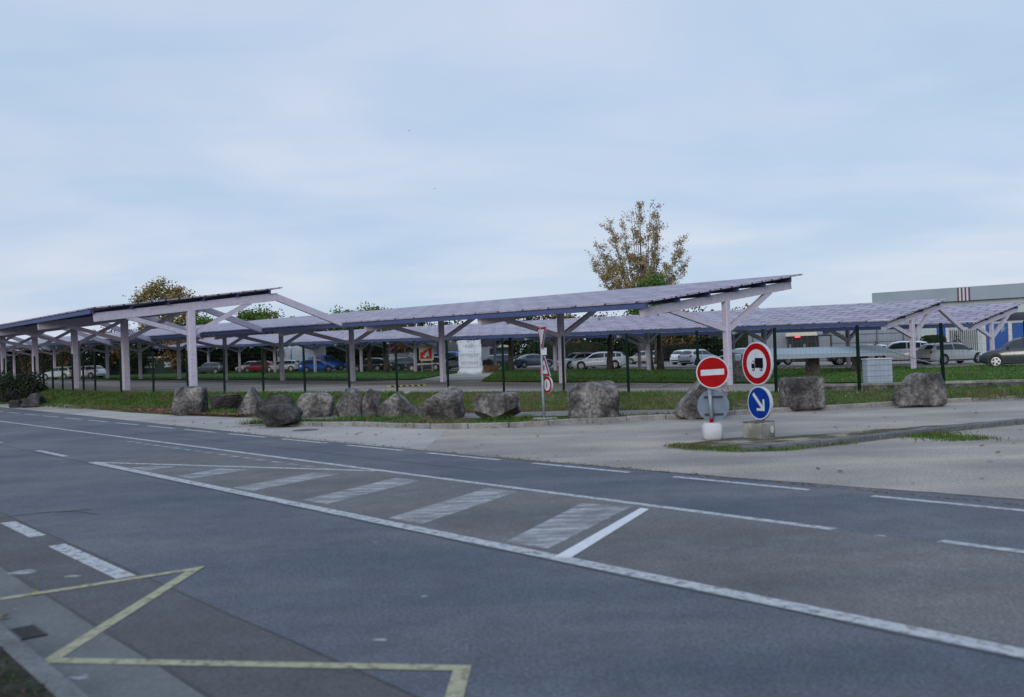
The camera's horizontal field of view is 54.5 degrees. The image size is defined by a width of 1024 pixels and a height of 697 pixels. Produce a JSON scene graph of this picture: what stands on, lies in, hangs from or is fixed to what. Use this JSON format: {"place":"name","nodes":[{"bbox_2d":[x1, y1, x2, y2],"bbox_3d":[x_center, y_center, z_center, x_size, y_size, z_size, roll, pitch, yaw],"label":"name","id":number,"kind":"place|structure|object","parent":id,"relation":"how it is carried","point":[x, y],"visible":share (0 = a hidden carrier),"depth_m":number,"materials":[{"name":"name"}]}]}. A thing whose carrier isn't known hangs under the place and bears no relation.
{"place":"outdoors","nodes":[
{"label":"outdoors","id":0,"kind":"place"},
{"bbox_2d":[0,647,54,696],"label":"roadside soil","id":1,"kind":"structure","parent":0,"point":[10,688],"depth_m":5.58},
{"bbox_2d":[0,405,447,449],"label":"pavement","id":2,"kind":"structure","parent":0,"point":[411,438],"depth_m":26.02,"materials":[{"name":"concrete"}]},
{"bbox_2d":[171,386,207,415],"bbox_3d":[-11.781,1.929,36.337,1.195,1.099,0.928,-2,0,0],"label":"boulder","id":3,"kind":"object","parent":2,"relation":"on","point":[187,400],"visible":0.94,"depth_m":35.92,"materials":[{"name":"stone"}]},
{"bbox_2d":[237,387,261,416],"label":"boulder","id":4,"kind":"object","parent":2,"relation":"on","point":[251,399],"visible":0.81,"depth_m":33.53,"materials":[{"name":"stone"}]},
{"bbox_2d":[256,394,294,418],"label":"boulder","id":5,"kind":"object","parent":2,"relation":"on","point":[280,399],"visible":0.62,"depth_m":31.97,"materials":[{"name":"grey stone"}]},
{"bbox_2d":[259,404,302,426],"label":"boulder","id":6,"kind":"object","parent":2,"relation":"on","point":[275,415],"visible":1,"depth_m":27.38,"materials":[{"name":"grey stone"}]},
{"bbox_2d":[297,392,334,417],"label":"boulder","id":7,"kind":"object","parent":2,"relation":"on","point":[316,404],"visible":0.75,"depth_m":30.73,"materials":[{"name":"stone"}]},
{"bbox_2d":[86,370,457,379],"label":"lawn","id":8,"kind":"structure","parent":0,"point":[321,375],"depth_m":91.42,"materials":[{"name":"green plant"}]},
{"bbox_2d":[335,388,362,418],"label":"boulder","id":9,"kind":"object","parent":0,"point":[349,402],"visible":0.81,"depth_m":29.20,"materials":[{"name":"stone"}]},
{"bbox_2d":[0,407,1023,696],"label":"road","id":10,"kind":"structure","parent":0,"point":[348,589],"depth_m":8.11,"materials":[{"name":"grey asphalt"}]},
{"bbox_2d":[0,567,205,696],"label":"gutter","id":11,"kind":"object","parent":10,"relation":"on","point":[60,625],"depth_m":6.33,"materials":[{"name":"concrete"}]},
{"bbox_2d":[7,624,47,639],"bbox_3d":[-3.332,1.948,6.822,0.174,0.011,0.375,-2,0,-39],"label":"drain grate","id":12,"kind":"object","parent":11,"relation":"on","point":[31,631],"visible":0.88,"depth_m":6.80,"materials":[{"name":"black metal"}]},
{"bbox_2d":[0,513,413,696],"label":"asphalt patch","id":13,"kind":"object","parent":10,"relation":"on","point":[170,624],"depth_m":6.67,"materials":[{"name":"grey asphalt"}]},
{"bbox_2d":[1,521,135,578],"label":"edge line","id":14,"kind":"object","parent":13,"relation":"on","point":[113,571],"visible":1,"depth_m":9.53,"materials":[{"name":"white paint"}]},
{"bbox_2d":[0,566,471,696],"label":"bus stop zigzag","id":15,"kind":"object","parent":10,"relation":"on","point":[457,685],"visible":0.87,"depth_m":6.03,"materials":[{"name":"yellow paint"}]},
{"bbox_2d":[0,442,1023,657],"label":"island outline","id":16,"kind":"object","parent":10,"relation":"on","point":[950,638],"visible":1,"depth_m":7.76,"materials":[{"name":"white paint"}]},
{"bbox_2d":[0,420,1023,696],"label":"tar seam","id":17,"kind":"object","parent":10,"relation":"on","point":[184,680],"visible":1,"depth_m":7.12,"materials":[{"name":"black asphalt"}]},
{"bbox_2d":[0,421,1023,552],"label":"line","id":18,"kind":"object","parent":10,"relation":"on","point":[832,528],"visible":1,"depth_m":12.15,"materials":[{"name":"white paint"}]},
{"bbox_2d":[0,411,1023,510],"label":"edge line","id":19,"kind":"object","parent":10,"relation":"on","point":[627,472],"visible":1,"depth_m":13.45,"materials":[{"name":"white paint"}]},
{"bbox_2d":[3,407,1023,499],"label":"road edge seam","id":20,"kind":"object","parent":10,"relation":"on","point":[611,467],"visible":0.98,"depth_m":14.83,"materials":[{"name":"grey concrete"}]},
{"bbox_2d":[104,451,1023,647],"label":"island asphalt","id":21,"kind":"structure","parent":10,"relation":"on","point":[974,593],"depth_m":8.94,"materials":[{"name":"grey asphalt"}]},
{"bbox_2d":[135,466,629,547],"bbox_3d":[-2.402,1.960,14.177,2.278,0.001,11.322,-2,0,-39],"label":"hatching","id":22,"kind":"object","parent":21,"relation":"on","point":[530,531],"visible":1,"depth_m":11.61,"materials":[{"name":"white paint"}]},
{"bbox_2d":[555,508,647,556],"bbox_3d":[0.982,1.810,9.932,0.154,0.001,2.742,-2,0,23],"label":"island end bar","id":23,"kind":"object","parent":21,"relation":"on","point":[572,551],"visible":1,"depth_m":9.62,"materials":[{"name":"white paint"}]},
{"bbox_2d":[176,426,1021,504],"bbox_3d":[-1.610,1.949,19.247,0.237,0.016,27.969,-2,0,-39],"label":"road marking","id":24,"kind":"object","parent":10,"relation":"on","point":[622,467],"visible":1,"depth_m":14.88,"materials":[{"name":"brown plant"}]},
{"bbox_2d":[0,355,1023,498],"bbox_3d":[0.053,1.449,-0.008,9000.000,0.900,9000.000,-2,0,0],"label":"ground","id":25,"kind":"structure","parent":0,"point":[926,465],"depth_m":19.15,"materials":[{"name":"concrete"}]},
{"bbox_2d":[0,368,51,401],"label":"roadside bush","id":26,"kind":"object","parent":25,"relation":"on","point":[9,382],"visible":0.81,"depth_m":56.28,"materials":[{"name":"green plant"}]},
{"bbox_2d":[7,348,51,373],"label":"background tree","id":27,"kind":"object","parent":25,"relation":"on","point":[22,360],"visible":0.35,"depth_m":136.23,"materials":[{"name":"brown plant"}]},
{"bbox_2d":[20,393,46,407],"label":"boulder","id":28,"kind":"object","parent":25,"relation":"on","point":[34,399],"visible":0.97,"depth_m":49.55,"materials":[{"name":"grey stone"}]},
{"bbox_2d":[0,623,89,696],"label":"kerb","id":29,"kind":"structure","parent":25,"relation":"on","point":[50,678],"depth_m":5.81,"materials":[{"name":"concrete"}]},
{"bbox_2d":[41,366,71,379],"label":"parked car","id":30,"kind":"object","parent":25,"relation":"on","point":[67,371],"visible":0.48,"depth_m":111.11,"materials":[{"name":"silver paint"}]},
{"bbox_2d":[44,347,85,370],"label":"background tree","id":31,"kind":"object","parent":25,"relation":"on","point":[65,359],"visible":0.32,"depth_m":136.45,"materials":[{"name":"green plant"}]},
{"bbox_2d":[70,365,105,378],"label":"parked car","id":32,"kind":"object","parent":25,"relation":"on","point":[101,371],"visible":0.6,"depth_m":111.11,"materials":[{"name":"white paint"}]},
{"bbox_2d":[68,330,118,367],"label":"background tree","id":33,"kind":"object","parent":25,"relation":"on","point":[100,357],"visible":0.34,"depth_m":136.83,"materials":[{"name":"green plant"}]},
{"bbox_2d":[0,350,212,376],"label":"hedge","id":34,"kind":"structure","parent":25,"relation":"on","point":[146,369],"depth_m":141.19,"materials":[{"name":"green plant"}]},
{"bbox_2d":[98,326,145,374],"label":"background tree","id":35,"kind":"object","parent":25,"relation":"on","point":[114,360],"visible":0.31,"depth_m":139.34,"materials":[{"name":"green plant"}]},
{"bbox_2d":[113,323,162,373],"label":"background tree","id":36,"kind":"object","parent":25,"relation":"on","point":[133,355],"visible":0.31,"depth_m":140.08,"materials":[{"name":"green plant"}]},
{"bbox_2d":[122,273,202,329],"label":"autumn tree","id":37,"kind":"object","parent":25,"relation":"on","point":[168,293],"visible":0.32,"depth_m":150.62,"materials":[{"name":"green plant"}]},
{"bbox_2d":[0,287,345,389],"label":"solar canopy","id":38,"kind":"object","parent":25,"relation":"on","point":[74,322],"visible":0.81,"depth_m":53.38,"materials":[{"name":"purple metal"}]},
{"bbox_2d":[154,340,200,370],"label":"background tree","id":39,"kind":"object","parent":25,"relation":"on","point":[170,353],"visible":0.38,"depth_m":138.20,"materials":[{"name":"green plant"}]},
{"bbox_2d":[184,318,227,366],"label":"background tree","id":40,"kind":"object","parent":25,"relation":"on","point":[202,356],"visible":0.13,"depth_m":143.20,"materials":[{"name":"green plant"}]},
{"bbox_2d":[197,362,222,373],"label":"parked car","id":41,"kind":"object","parent":25,"relation":"on","point":[207,367],"visible":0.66,"depth_m":121.14,"materials":[{"name":"grey paint"}]},
{"bbox_2d":[209,394,242,410],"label":"boulder","id":42,"kind":"object","parent":25,"relation":"on","point":[228,401],"visible":0.73,"depth_m":36.43,"materials":[{"name":"grey stone"}]},
{"bbox_2d":[206,347,249,370],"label":"background tree","id":43,"kind":"object","parent":25,"relation":"on","point":[217,356],"visible":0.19,"depth_m":144.54,"materials":[{"name":"green plant"}]},
{"bbox_2d":[241,314,277,361],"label":"background tree","id":44,"kind":"object","parent":25,"relation":"on","point":[253,351],"visible":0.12,"depth_m":135.61,"materials":[{"name":"green plant"}]},
{"bbox_2d":[234,304,290,320],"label":"green tree","id":45,"kind":"object","parent":25,"relation":"on","point":[249,315],"visible":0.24,"depth_m":151.32,"materials":[{"name":"green plant"}]},
{"bbox_2d":[268,360,299,371],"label":"parked car","id":46,"kind":"object","parent":25,"relation":"on","point":[288,364],"visible":0.58,"depth_m":123.09,"materials":[{"name":"silver paint"}]},
{"bbox_2d":[277,342,325,370],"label":"lorry","id":47,"kind":"object","parent":25,"relation":"on","point":[291,353],"visible":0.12,"depth_m":127.01,"materials":[{"name":"white paint"}]},
{"bbox_2d":[298,359,334,371],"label":"parked car","id":48,"kind":"object","parent":25,"relation":"on","point":[323,366],"visible":0.84,"depth_m":112.21,"materials":[{"name":"blue paint"}]},
{"bbox_2d":[308,355,346,370],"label":"parked van","id":49,"kind":"object","parent":25,"relation":"on","point":[328,359],"visible":0.47,"depth_m":122.35,"materials":[{"name":"blue paint"}]},
{"bbox_2d":[355,358,383,370],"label":"parked car","id":50,"kind":"object","parent":25,"relation":"on","point":[379,363],"visible":0.63,"depth_m":106.01,"materials":[{"name":"black paint"}]},
{"bbox_2d":[361,389,381,417],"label":"boulder","id":51,"kind":"object","parent":25,"relation":"on","point":[371,400],"visible":0.66,"depth_m":29.39,"materials":[{"name":"stone"}]},
{"bbox_2d":[377,392,418,417],"bbox_3d":[-3.300,1.691,28.756,1.212,0.839,0.938,-2,0,0],"label":"boulder","id":52,"kind":"object","parent":25,"relation":"on","point":[396,403],"visible":0.81,"depth_m":28.33,"materials":[{"name":"stone"}]},
{"bbox_2d":[6,274,802,384],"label":"solar canopy","id":53,"kind":"object","parent":25,"relation":"on","point":[511,310],"visible":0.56,"depth_m":48.20,"materials":[{"name":"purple metal"}]},
{"bbox_2d":[389,357,421,369],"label":"parked car","id":54,"kind":"object","parent":25,"relation":"on","point":[403,361],"visible":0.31,"depth_m":105.02,"materials":[{"name":"grey paint"}]},
{"bbox_2d":[405,356,445,370],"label":"parked car","id":55,"kind":"object","parent":25,"relation":"on","point":[428,365],"visible":0.62,"depth_m":99.14,"materials":[{"name":"grey paint"}]},
{"bbox_2d":[419,346,433,371],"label":"sign board","id":56,"kind":"object","parent":25,"relation":"on","point":[425,352],"visible":0.9,"depth_m":92.00,"materials":[{"name":"red metal"}]},
{"bbox_2d":[419,386,465,418],"bbox_3d":[-1.956,1.557,27.559,1.298,1.016,1.003,-2,0,0],"label":"boulder","id":57,"kind":"object","parent":25,"relation":"on","point":[447,403],"visible":0.84,"depth_m":27.12,"materials":[{"name":"stone"}]},
{"bbox_2d":[419,341,507,365],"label":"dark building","id":58,"kind":"structure","parent":25,"relation":"on","point":[454,346],"depth_m":127.01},
{"bbox_2d":[474,392,520,418],"bbox_3d":[-0.389,1.575,26.251,1.269,0.827,0.980,-2,0,0],"label":"boulder","id":59,"kind":"object","parent":25,"relation":"on","point":[499,405],"visible":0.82,"depth_m":25.85,"materials":[{"name":"stone"}]},
{"bbox_2d":[302,407,744,419],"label":"footpath","id":60,"kind":"structure","parent":25,"relation":"on","point":[547,413],"depth_m":27.40,"materials":[{"name":"concrete"}]},
{"bbox_2d":[513,354,552,367],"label":"parked car","id":61,"kind":"object","parent":25,"relation":"on","point":[525,360],"visible":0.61,"depth_m":103.07,"materials":[{"name":"blue paint"}]},
{"bbox_2d":[42,384,1023,422],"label":"verge","id":62,"kind":"structure","parent":25,"relation":"on","point":[743,402],"depth_m":30.66,"materials":[{"name":"green plant"}]},
{"bbox_2d":[0,388,36,401],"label":"roadside bush","id":63,"kind":"object","parent":62,"relation":"on","point":[12,397],"visible":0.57,"depth_m":55.58,"materials":[{"name":"green plant"}]},
{"bbox_2d":[0,353,96,390],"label":"fence","id":64,"kind":"object","parent":62,"relation":"on","point":[61,373],"visible":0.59,"depth_m":55.45,"materials":[{"name":"green metal"}]},
{"bbox_2d":[90,390,242,414],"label":"leaf litter","id":65,"kind":"object","parent":62,"relation":"on","point":[164,409],"visible":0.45,"depth_m":40.26,"materials":[{"name":"plant"}]},
{"bbox_2d":[0,389,404,408],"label":"verge grass","id":66,"kind":"structure","parent":62,"relation":"on","point":[53,395],"depth_m":45.51,"materials":[{"name":"plant"}]},
{"bbox_2d":[171,407,631,426],"bbox_3d":[-5.964,2.024,29.963,19.790,0.220,4.862,-2,0,39],"label":"grass tuft","id":67,"kind":"object","parent":62,"relation":"on","point":[335,419],"visible":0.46,"depth_m":27.72,"materials":[{"name":"plant"}]},
{"bbox_2d":[533,326,555,420],"bbox_3d":[0.796,0.641,25.057,0.600,2.366,0.784,-2,0,0],"label":"road sign","id":68,"kind":"object","parent":62,"relation":"on","point":[546,384],"visible":0.94,"depth_m":25.07,"materials":[{"name":"metal"}]},
{"bbox_2d":[119,321,1023,393],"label":"fence","id":69,"kind":"object","parent":62,"relation":"on","point":[304,379],"visible":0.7,"depth_m":34.22,"materials":[{"name":"green metal"}]},
{"bbox_2d":[457,340,482,373],"bbox_3d":[-1.550,0.319,36.485,1.082,1.262,0.099,-2,0,34],"label":"banner","id":70,"kind":"object","parent":69,"relation":"attached to","point":[469,357],"visible":1,"depth_m":36.48,"materials":[{"name":"white fabric"}]},
{"bbox_2d":[113,299,964,372],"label":"solar canopy","id":71,"kind":"object","parent":25,"relation":"on","point":[881,314],"visible":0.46,"depth_m":68.48,"materials":[{"name":"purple metal"}]},
{"bbox_2d":[516,315,567,355],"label":"background tree","id":72,"kind":"object","parent":25,"relation":"on","point":[532,345],"visible":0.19,"depth_m":125.52,"materials":[{"name":"green plant"}]},
{"bbox_2d":[532,342,605,360],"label":"clipped hedge","id":73,"kind":"object","parent":25,"relation":"on","point":[593,347],"visible":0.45,"depth_m":123.14,"materials":[{"name":"green plant"}]},
{"bbox_2d":[557,352,595,368],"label":"parked car","id":74,"kind":"object","parent":25,"relation":"on","point":[573,357],"visible":0.31,"depth_m":89.29,"materials":[{"name":"white paint"}]},
{"bbox_2d":[567,380,619,418],"bbox_3d":[2.069,1.369,25.429,1.323,1.082,1.021,-2,0,0],"label":"boulder","id":75,"kind":"object","parent":25,"relation":"on","point":[598,399],"visible":0.84,"depth_m":24.95,"materials":[{"name":"stone"}]},
{"bbox_2d":[571,351,625,368],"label":"parked car","id":76,"kind":"object","parent":25,"relation":"on","point":[600,358],"visible":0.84,"depth_m":83.19,"materials":[{"name":"white paint"}]},
{"bbox_2d":[234,302,1023,369],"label":"solar canopy","id":77,"kind":"object","parent":25,"relation":"on","point":[970,315],"visible":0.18,"depth_m":65.62,"materials":[{"name":"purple metal"}]},
{"bbox_2d":[585,200,689,363],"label":"poplar tree","id":78,"kind":"object","parent":25,"relation":"on","point":[627,282],"visible":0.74,"depth_m":111.82,"materials":[{"name":"brown plant"}]},
{"bbox_2d":[280,395,1023,428],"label":"verge kerb","id":79,"kind":"structure","parent":25,"relation":"on","point":[571,420],"depth_m":25.18,"materials":[{"name":"concrete"}]},
{"bbox_2d":[624,272,686,363],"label":"green tree","id":80,"kind":"object","parent":25,"relation":"on","point":[651,281],"visible":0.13,"depth_m":103.11,"materials":[{"name":"green plant"}]},
{"bbox_2d":[652,344,701,360],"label":"clipped hedge","id":81,"kind":"object","parent":25,"relation":"on","point":[667,350],"visible":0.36,"depth_m":121.14,"materials":[{"name":"green plant"}]},
{"bbox_2d":[661,309,707,344],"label":"background tree","id":82,"kind":"object","parent":25,"relation":"on","point":[684,339],"visible":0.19,"depth_m":125.32,"materials":[{"name":"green plant"}]},
{"bbox_2d":[678,349,715,364],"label":"parked car","id":83,"kind":"object","parent":25,"relation":"on","point":[686,356],"visible":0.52,"depth_m":89.90,"materials":[{"name":"silver paint"}]},
{"bbox_2d":[674,379,728,419],"bbox_3d":[4.789,1.260,25.105,1.353,1.099,1.044,-2,0,0],"label":"boulder","id":84,"kind":"object","parent":25,"relation":"on","point":[686,407],"visible":0.56,"depth_m":24.76,"materials":[{"name":"stone"}]},
{"bbox_2d":[384,394,1019,423],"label":"kerb grass","id":85,"kind":"structure","parent":25,"relation":"on","point":[562,417],"depth_m":25.38,"materials":[{"name":"plant"}]},
{"bbox_2d":[699,309,738,355],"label":"background tree","id":86,"kind":"object","parent":25,"relation":"on","point":[717,345],"visible":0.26,"depth_m":126.27,"materials":[{"name":"green plant"}]},
{"bbox_2d":[778,376,825,410],"bbox_3d":[7.753,1.211,26.596,1.138,0.913,0.881,-2,0,0],"label":"boulder","id":87,"kind":"object","parent":25,"relation":"on","point":[800,393],"visible":0.98,"depth_m":26.22,"materials":[{"name":"stone"}]},
{"bbox_2d":[748,325,917,361],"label":"grey building","id":88,"kind":"structure","parent":25,"relation":"on","point":[819,339],"depth_m":93.11,"materials":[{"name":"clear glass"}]},
{"bbox_2d":[689,418,1020,447],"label":"traffic island","id":89,"kind":"structure","parent":25,"relation":"on","point":[735,442],"depth_m":18.70,"materials":[{"name":"grey concrete"}]},
{"bbox_2d":[696,356,728,439],"bbox_3d":[3.908,0.962,19.242,0.643,1.622,0.340,-2,0,0],"label":"road sign","id":90,"kind":"object","parent":89,"relation":"on","point":[712,372],"visible":1,"depth_m":19.23,"materials":[{"name":"red metal"}]},
{"bbox_2d":[742,342,774,437],"bbox_3d":[4.762,0.806,19.213,0.470,1.870,0.832,-2,0,-38],"label":"road sign","id":91,"kind":"object","parent":89,"relation":"on","point":[757,362],"visible":0.98,"depth_m":19.14,"materials":[{"name":"metal"}]},
{"bbox_2d":[661,440,861,452],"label":"island grass","id":92,"kind":"structure","parent":89,"relation":"on","point":[692,446],"depth_m":17.22,"materials":[{"name":"plant"}]},
{"bbox_2d":[862,429,1018,441],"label":"island grass","id":93,"kind":"structure","parent":89,"relation":"on","point":[940,434],"depth_m":17.86,"materials":[{"name":"plant"}]},
{"bbox_2d":[861,358,892,382],"bbox_3d":[12.510,0.859,33.993,0.920,1.049,0.520,-2,0,0],"label":"cabinet","id":94,"kind":"object","parent":25,"relation":"on","point":[879,373],"visible":0.7,"depth_m":33.77,"materials":[{"name":"metal"}]},
{"bbox_2d":[739,418,1023,451],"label":"island kerb","id":95,"kind":"structure","parent":25,"relation":"on","point":[891,435],"depth_m":18.05,"materials":[{"name":"concrete"}]},
{"bbox_2d":[867,341,927,363],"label":"parked car","id":96,"kind":"object","parent":25,"relation":"on","point":[896,345],"visible":0.18,"depth_m":71.19,"materials":[{"name":"white paint"}]},
{"bbox_2d":[892,386,916,406],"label":"boulder","id":97,"kind":"object","parent":25,"relation":"on","point":[903,397],"visible":0.97,"depth_m":26.12,"materials":[{"name":"stone"}]},
{"bbox_2d":[825,379,1023,390],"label":"wall","id":98,"kind":"structure","parent":25,"relation":"on","point":[964,384],"depth_m":30.37,"materials":[{"name":"concrete"}]},
{"bbox_2d":[902,373,947,406],"bbox_3d":[11.005,1.092,26.442,1.049,0.910,0.813,-2,0,0],"label":"boulder","id":99,"kind":"object","parent":25,"relation":"on","point":[929,389],"visible":0.91,"depth_m":26.08,"materials":[{"name":"stone"}]},
{"bbox_2d":[872,283,1023,351],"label":"warehouse","id":100,"kind":"structure","parent":25,"relation":"on","point":[1000,293],"depth_m":103.36,"materials":[{"name":"white paint"}]},
{"bbox_2d":[916,342,983,363],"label":"parked car","id":101,"kind":"object","parent":25,"relation":"on","point":[932,354],"visible":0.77,"depth_m":67.12,"materials":[{"name":"silver paint"}]},
{"bbox_2d":[979,336,1023,366],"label":"parked car","id":102,"kind":"object","parent":25,"relation":"on","point":[991,357],"visible":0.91,"depth_m":54.61,"materials":[{"name":"black paint"}]},
{"bbox_2d":[0,0,1023,362],"label":"sky","id":103,"kind":"structure","parent":0,"point":[859,149],"materials":[{"name":"blue"}]},
{"bbox_2d":[39,364,1023,381],"bbox_3d":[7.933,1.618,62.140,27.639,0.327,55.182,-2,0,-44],"label":"lawn","id":104,"kind":"structure","parent":0,"point":[991,370],"depth_m":54.80,"materials":[{"name":"green plant"}]},
{"bbox_2d":[656,314,664,368],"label":"lawn tree","id":105,"kind":"object","parent":104,"relation":"on","point":[660,363],"visible":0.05,"depth_m":73.86,"materials":[{"name":"brown plant"}]},
{"bbox_2d":[721,345,937,382],"bbox_3d":[16.494,0.621,49.137,3.930,1.619,19.781,-2,0,39],"label":"shelter","id":106,"kind":"object","parent":104,"relation":"on","point":[812,360],"visible":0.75,"depth_m":48.63,"materials":[{"name":"metal"}]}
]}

